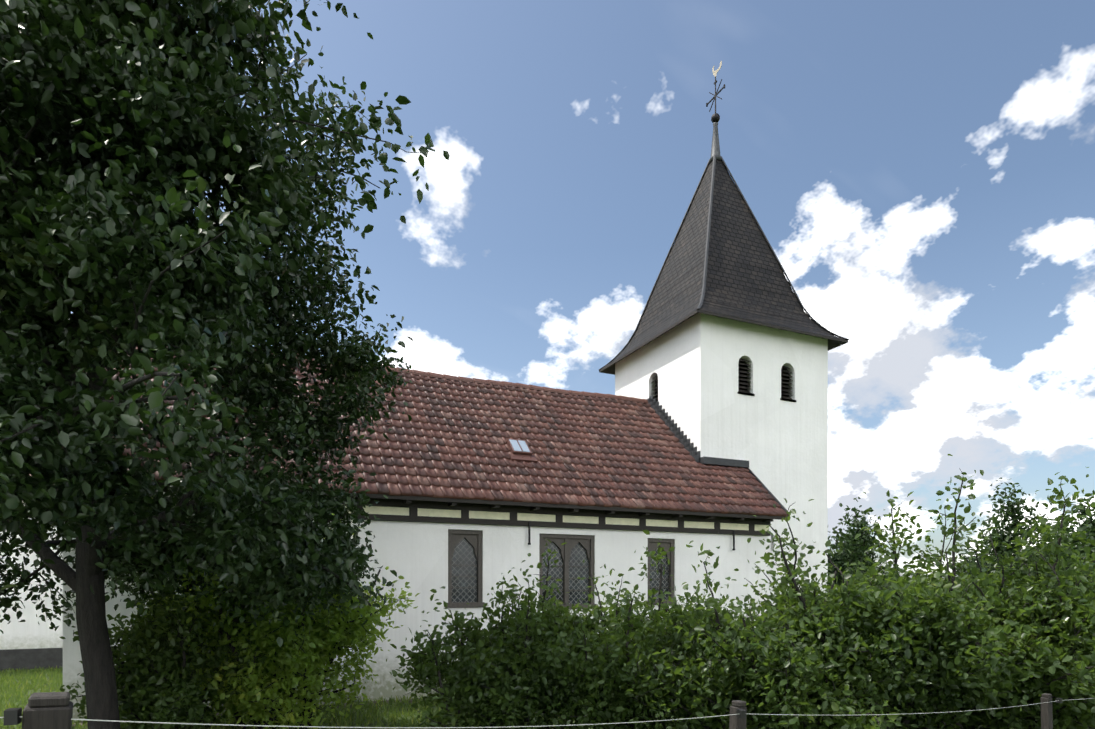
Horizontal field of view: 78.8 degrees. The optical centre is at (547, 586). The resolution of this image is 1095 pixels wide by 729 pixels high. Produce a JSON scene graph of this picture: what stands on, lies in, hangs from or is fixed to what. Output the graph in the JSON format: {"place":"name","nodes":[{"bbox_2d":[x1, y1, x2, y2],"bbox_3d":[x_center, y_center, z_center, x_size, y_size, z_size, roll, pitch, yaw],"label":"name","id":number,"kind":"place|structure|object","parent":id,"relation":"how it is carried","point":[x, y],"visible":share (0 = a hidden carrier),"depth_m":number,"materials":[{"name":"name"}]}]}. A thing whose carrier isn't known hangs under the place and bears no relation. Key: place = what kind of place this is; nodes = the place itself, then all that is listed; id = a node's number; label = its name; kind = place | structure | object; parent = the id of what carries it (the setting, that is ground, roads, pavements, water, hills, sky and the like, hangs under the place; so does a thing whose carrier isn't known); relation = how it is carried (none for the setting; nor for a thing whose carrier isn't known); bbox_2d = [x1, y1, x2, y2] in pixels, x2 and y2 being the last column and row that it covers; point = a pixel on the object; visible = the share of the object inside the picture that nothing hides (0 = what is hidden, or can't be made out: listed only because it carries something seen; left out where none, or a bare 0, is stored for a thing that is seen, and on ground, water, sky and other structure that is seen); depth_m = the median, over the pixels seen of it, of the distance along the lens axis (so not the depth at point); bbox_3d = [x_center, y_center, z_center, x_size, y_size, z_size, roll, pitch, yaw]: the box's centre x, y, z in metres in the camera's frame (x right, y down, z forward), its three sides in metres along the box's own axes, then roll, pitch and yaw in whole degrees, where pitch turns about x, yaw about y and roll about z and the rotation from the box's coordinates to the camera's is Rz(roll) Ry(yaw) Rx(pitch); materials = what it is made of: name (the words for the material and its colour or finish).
{"place":"outdoors","nodes":[
{"label":"outdoors","id":0,"kind":"place"},
{"bbox_2d":[0,666,636,728],"bbox_3d":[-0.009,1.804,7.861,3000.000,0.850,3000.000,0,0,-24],"label":"ground","id":1,"kind":"structure","parent":0,"point":[369,725],"depth_m":11.54,"materials":[{"name":"green plant"}]},
{"bbox_2d":[0,648,62,669],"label":"wall base","id":2,"kind":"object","parent":1,"relation":"on","point":[15,659],"depth_m":18.02,"materials":[{"name":"grey concrete"}]},
{"bbox_2d":[0,501,62,649],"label":"neighbour house walls","id":3,"kind":"structure","parent":1,"relation":"on","point":[30,632],"depth_m":18.05,"materials":[{"name":"white paint"}]},
{"bbox_2d":[59,589,276,728],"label":"bush leaves","id":4,"kind":"object","parent":1,"relation":"on","point":[140,634],"visible":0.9,"depth_m":8.45,"materials":[{"name":"green plant"}]},
{"bbox_2d":[0,0,449,728],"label":"tree","id":5,"kind":"object","parent":1,"relation":"on","point":[134,82],"depth_m":5.85,"materials":[{"name":"green plant"}]},
{"bbox_2d":[72,698,425,725],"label":"gravel path","id":6,"kind":"structure","parent":1,"relation":"on","point":[81,722],"depth_m":12.58,"materials":[{"name":"grey gravel"}]},
{"bbox_2d":[136,513,419,728],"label":"bush by tree","id":7,"kind":"object","parent":1,"relation":"on","point":[289,660],"depth_m":9.23,"materials":[{"name":"green plant"}]},
{"bbox_2d":[63,514,767,721],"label":"chapel nave walls","id":8,"kind":"structure","parent":1,"relation":"on","point":[415,554],"depth_m":13.80,"materials":[{"name":"white paint"}]},
{"bbox_2d":[62,346,741,513],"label":"roof tiles","id":9,"kind":"object","parent":8,"relation":"on","point":[449,440],"visible":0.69,"depth_m":15.48,"materials":[{"name":"red tile"}]},
{"bbox_2d":[115,328,647,402],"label":"roof ridge tiles","id":10,"kind":"object","parent":9,"relation":"on","point":[476,380],"visible":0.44,"depth_m":17.85,"materials":[{"name":"red tile"}]},
{"bbox_2d":[507,439,537,462],"bbox_3d":[-0.629,-3.092,15.207,0.620,0.616,0.618,0,0,-24],"label":"skylight frame","id":11,"kind":"object","parent":9,"relation":"on","point":[519,455],"visible":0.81,"depth_m":15.03,"materials":[{"name":"metal"}]},
{"bbox_2d":[509,440,529,451],"bbox_3d":[-0.635,-3.217,15.222,0.380,0.323,0.352,0,0,-24],"label":"skylight glass","id":12,"kind":"object","parent":11,"relation":"in","point":[516,446],"visible":0.86,"depth_m":15.21,"materials":[{"name":"glass"}]},
{"bbox_2d":[68,478,785,535],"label":"eave timber beams","id":13,"kind":"structure","parent":8,"relation":"attached to","point":[413,504],"depth_m":14.32,"materials":[{"name":"brown wood"}]},
{"bbox_2d":[447,529,676,608],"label":"windows","id":14,"kind":"structure","parent":8,"relation":"attached to","point":[473,538],"depth_m":14.65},
{"bbox_2d":[452,538,668,603],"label":"window panes","id":15,"kind":"structure","parent":14,"relation":"in","point":[463,554],"depth_m":14.66,"materials":[{"name":"grey glass"}]},
{"bbox_2d":[528,521,734,549],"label":"wall anchors","id":16,"kind":"object","parent":8,"relation":"attached to","point":[529,543],"depth_m":14.16,"materials":[{"name":"black metal"}]},
{"bbox_2d":[647,395,788,515],"bbox_3d":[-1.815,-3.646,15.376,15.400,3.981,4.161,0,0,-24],"label":"roof flashing","id":17,"kind":"object","parent":8,"relation":"on","point":[675,430],"visible":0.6,"depth_m":17.88,"materials":[{"name":"grey metal"}]},
{"bbox_2d":[702,464,788,516],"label":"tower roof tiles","id":18,"kind":"object","parent":8,"relation":"on","point":[745,490],"visible":0.9,"depth_m":16.96,"materials":[{"name":"red tile"}]},
{"bbox_2d":[386,567,583,728],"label":"hedge bush leaves","id":19,"kind":"object","parent":1,"relation":"on","point":[500,652],"visible":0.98,"depth_m":8.59,"materials":[{"name":"green plant"}]},
{"bbox_2d":[22,692,1052,728],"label":"fence posts","id":20,"kind":"object","parent":1,"relation":"on","point":[47,710],"visible":1,"depth_m":1.88,"materials":[{"name":"wood"}]},
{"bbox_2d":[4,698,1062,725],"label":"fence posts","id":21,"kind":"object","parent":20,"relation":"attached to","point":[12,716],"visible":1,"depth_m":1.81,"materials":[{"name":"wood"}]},
{"bbox_2d":[0,698,1091,727],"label":"fence wires","id":22,"kind":"object","parent":1,"relation":"on","point":[467,727],"visible":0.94,"depth_m":2.50,"materials":[{"name":"grey metal"}]},
{"bbox_2d":[503,538,604,728],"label":"tall spray leaves","id":23,"kind":"object","parent":1,"relation":"on","point":[566,617],"visible":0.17,"depth_m":9.11,"materials":[{"name":"green plant"}]},
{"bbox_2d":[529,551,579,728],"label":"branches","id":24,"kind":"object","parent":1,"relation":"on","point":[554,622],"visible":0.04,"depth_m":9.03,"materials":[{"name":"brown plant"}]},
{"bbox_2d":[610,551,662,728],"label":"bush branches","id":25,"kind":"object","parent":1,"relation":"on","point":[660,583],"visible":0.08,"depth_m":9.50,"materials":[{"name":"green plant"}]},
{"bbox_2d":[593,530,701,697],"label":"tall spray leaves","id":26,"kind":"object","parent":25,"relation":"attached to","point":[653,591],"visible":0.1,"depth_m":9.46,"materials":[{"name":"green plant"}]},
{"bbox_2d":[539,559,743,728],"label":"hedge bush leaves","id":27,"kind":"object","parent":1,"relation":"on","point":[596,676],"visible":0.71,"depth_m":8.41,"materials":[{"name":"green plant"}]},
{"bbox_2d":[615,311,827,604],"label":"chapel tower walls","id":28,"kind":"structure","parent":1,"relation":"on","point":[769,435],"depth_m":18.59,"materials":[{"name":"white paint"}]},
{"bbox_2d":[600,159,845,369],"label":"spire roof","id":29,"kind":"structure","parent":28,"relation":"on","point":[746,278],"depth_m":19.42,"materials":[{"name":"grey tile"}]},
{"bbox_2d":[709,121,721,162],"bbox_3d":[5.168,-13.671,20.506,0.400,1.200,0.400,0,0,-24],"label":"spire tip","id":30,"kind":"object","parent":29,"relation":"on","point":[715,148],"visible":0.88,"depth_m":20.41,"materials":[{"name":"grey metal"}]},
{"bbox_2d":[706,76,724,122],"bbox_3d":[5.168,-14.981,20.506,0.270,1.420,0.880,0,0,-24],"label":"cross","id":31,"kind":"object","parent":30,"relation":"on","point":[715,117],"visible":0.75,"depth_m":20.46,"materials":[{"name":"black metal"}]},
{"bbox_2d":[712,61,721,75],"bbox_3d":[5.194,-15.876,20.447,0.012,0.410,0.470,0,0,-24],"label":"weathercock","id":32,"kind":"object","parent":31,"relation":"attached to","point":[715,72],"visible":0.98,"depth_m":20.47,"materials":[{"name":"gold metal"}]},
{"bbox_2d":[651,358,795,401],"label":"louvered windows","id":33,"kind":"structure","parent":28,"relation":"on","point":[743,379],"depth_m":18.69,"materials":[{"name":"brown wood"}]},
{"bbox_2d":[599,309,847,374],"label":"eaves","id":34,"kind":"object","parent":28,"relation":"on","point":[833,342],"visible":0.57,"depth_m":18.66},
{"bbox_2d":[599,154,849,369],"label":"spire hip caps","id":35,"kind":"object","parent":28,"relation":"on","point":[708,236],"visible":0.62,"depth_m":19.88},
{"bbox_2d":[625,541,917,728],"bbox_3d":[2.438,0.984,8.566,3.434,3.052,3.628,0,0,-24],"label":"hedge bush leaves","id":36,"kind":"object","parent":1,"relation":"on","point":[755,687],"visible":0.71,"depth_m":7.60,"materials":[{"name":"green plant"}]},
{"bbox_2d":[747,498,887,697],"bbox_3d":[3.478,0.556,8.733,1.741,3.426,2.581,0,0,20],"label":"bush","id":37,"kind":"object","parent":1,"relation":"on","point":[790,556],"visible":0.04,"depth_m":8.51,"materials":[{"name":"green plant"}]},
{"bbox_2d":[833,513,884,581],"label":"tree branches","id":38,"kind":"object","parent":1,"relation":"on","point":[853,543],"depth_m":23.55,"materials":[{"name":"brown plant"}]},
{"bbox_2d":[828,497,894,594],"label":"tree leaves","id":39,"kind":"object","parent":1,"relation":"on","point":[845,555],"visible":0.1,"depth_m":23.16,"materials":[{"name":"green plant"}]},
{"bbox_2d":[723,515,1064,728],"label":"hedge leaves","id":40,"kind":"object","parent":1,"relation":"on","point":[866,639],"visible":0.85,"depth_m":7.55,"materials":[{"name":"green plant"}]},
{"bbox_2d":[849,467,1094,728],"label":"hedge bush leaves","id":41,"kind":"object","parent":1,"relation":"on","point":[1071,615],"visible":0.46,"depth_m":7.85,"materials":[{"name":"green plant"}]},
{"bbox_2d":[897,454,1055,718],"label":"tall spray leaves","id":42,"kind":"object","parent":1,"relation":"on","point":[974,570],"visible":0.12,"depth_m":8.34,"materials":[{"name":"green plant"}]},
{"bbox_2d":[967,489,1020,566],"bbox_3d":[18.114,-0.595,25.034,4.566,5.922,5.109,0,0,30],"label":"tree","id":43,"kind":"object","parent":1,"relation":"on","point":[1014,524],"depth_m":24.20,"materials":[{"name":"brown plant"}]},
{"bbox_2d":[948,527,1065,726],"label":"tall spray leaves","id":44,"kind":"object","parent":1,"relation":"on","point":[1027,612],"depth_m":7.83,"materials":[{"name":"green plant"}]},
{"bbox_2d":[955,477,1077,585],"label":"tree leaves","id":45,"kind":"object","parent":1,"relation":"on","point":[1009,529],"visible":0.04,"depth_m":24.23,"materials":[{"name":"green plant"}]},
{"bbox_2d":[1003,546,1032,726],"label":"branches","id":46,"kind":"object","parent":1,"relation":"on","point":[1025,603],"depth_m":8.70,"materials":[{"name":"green plant"}]},
{"bbox_2d":[959,529,1094,728],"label":"hedge leaves","id":47,"kind":"object","parent":1,"relation":"on","point":[971,553],"depth_m":9.93,"materials":[{"name":"green plant"}]},
{"bbox_2d":[970,544,1091,591],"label":"hedge stems","id":48,"kind":"object","parent":1,"relation":"on","point":[986,576],"depth_m":10.06,"materials":[{"name":"brown plant"}]},
{"bbox_2d":[988,544,1094,587],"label":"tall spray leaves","id":49,"kind":"object","parent":1,"relation":"on","point":[1072,556],"depth_m":9.22,"materials":[{"name":"green plant"}]},
{"bbox_2d":[991,490,1094,573],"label":"tree leaves","id":50,"kind":"object","parent":1,"relation":"on","point":[1090,530],"visible":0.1,"depth_m":19.53,"materials":[{"name":"green plant"}]},
{"bbox_2d":[152,496,768,530],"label":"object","id":51,"kind":"object","parent":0,"point":[383,510],"visible":0.36,"depth_m":14.37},
{"bbox_2d":[71,0,1094,582],"label":"sky","id":52,"kind":"structure","parent":0,"point":[920,174],"materials":[{"name":"blue"}]}
]}

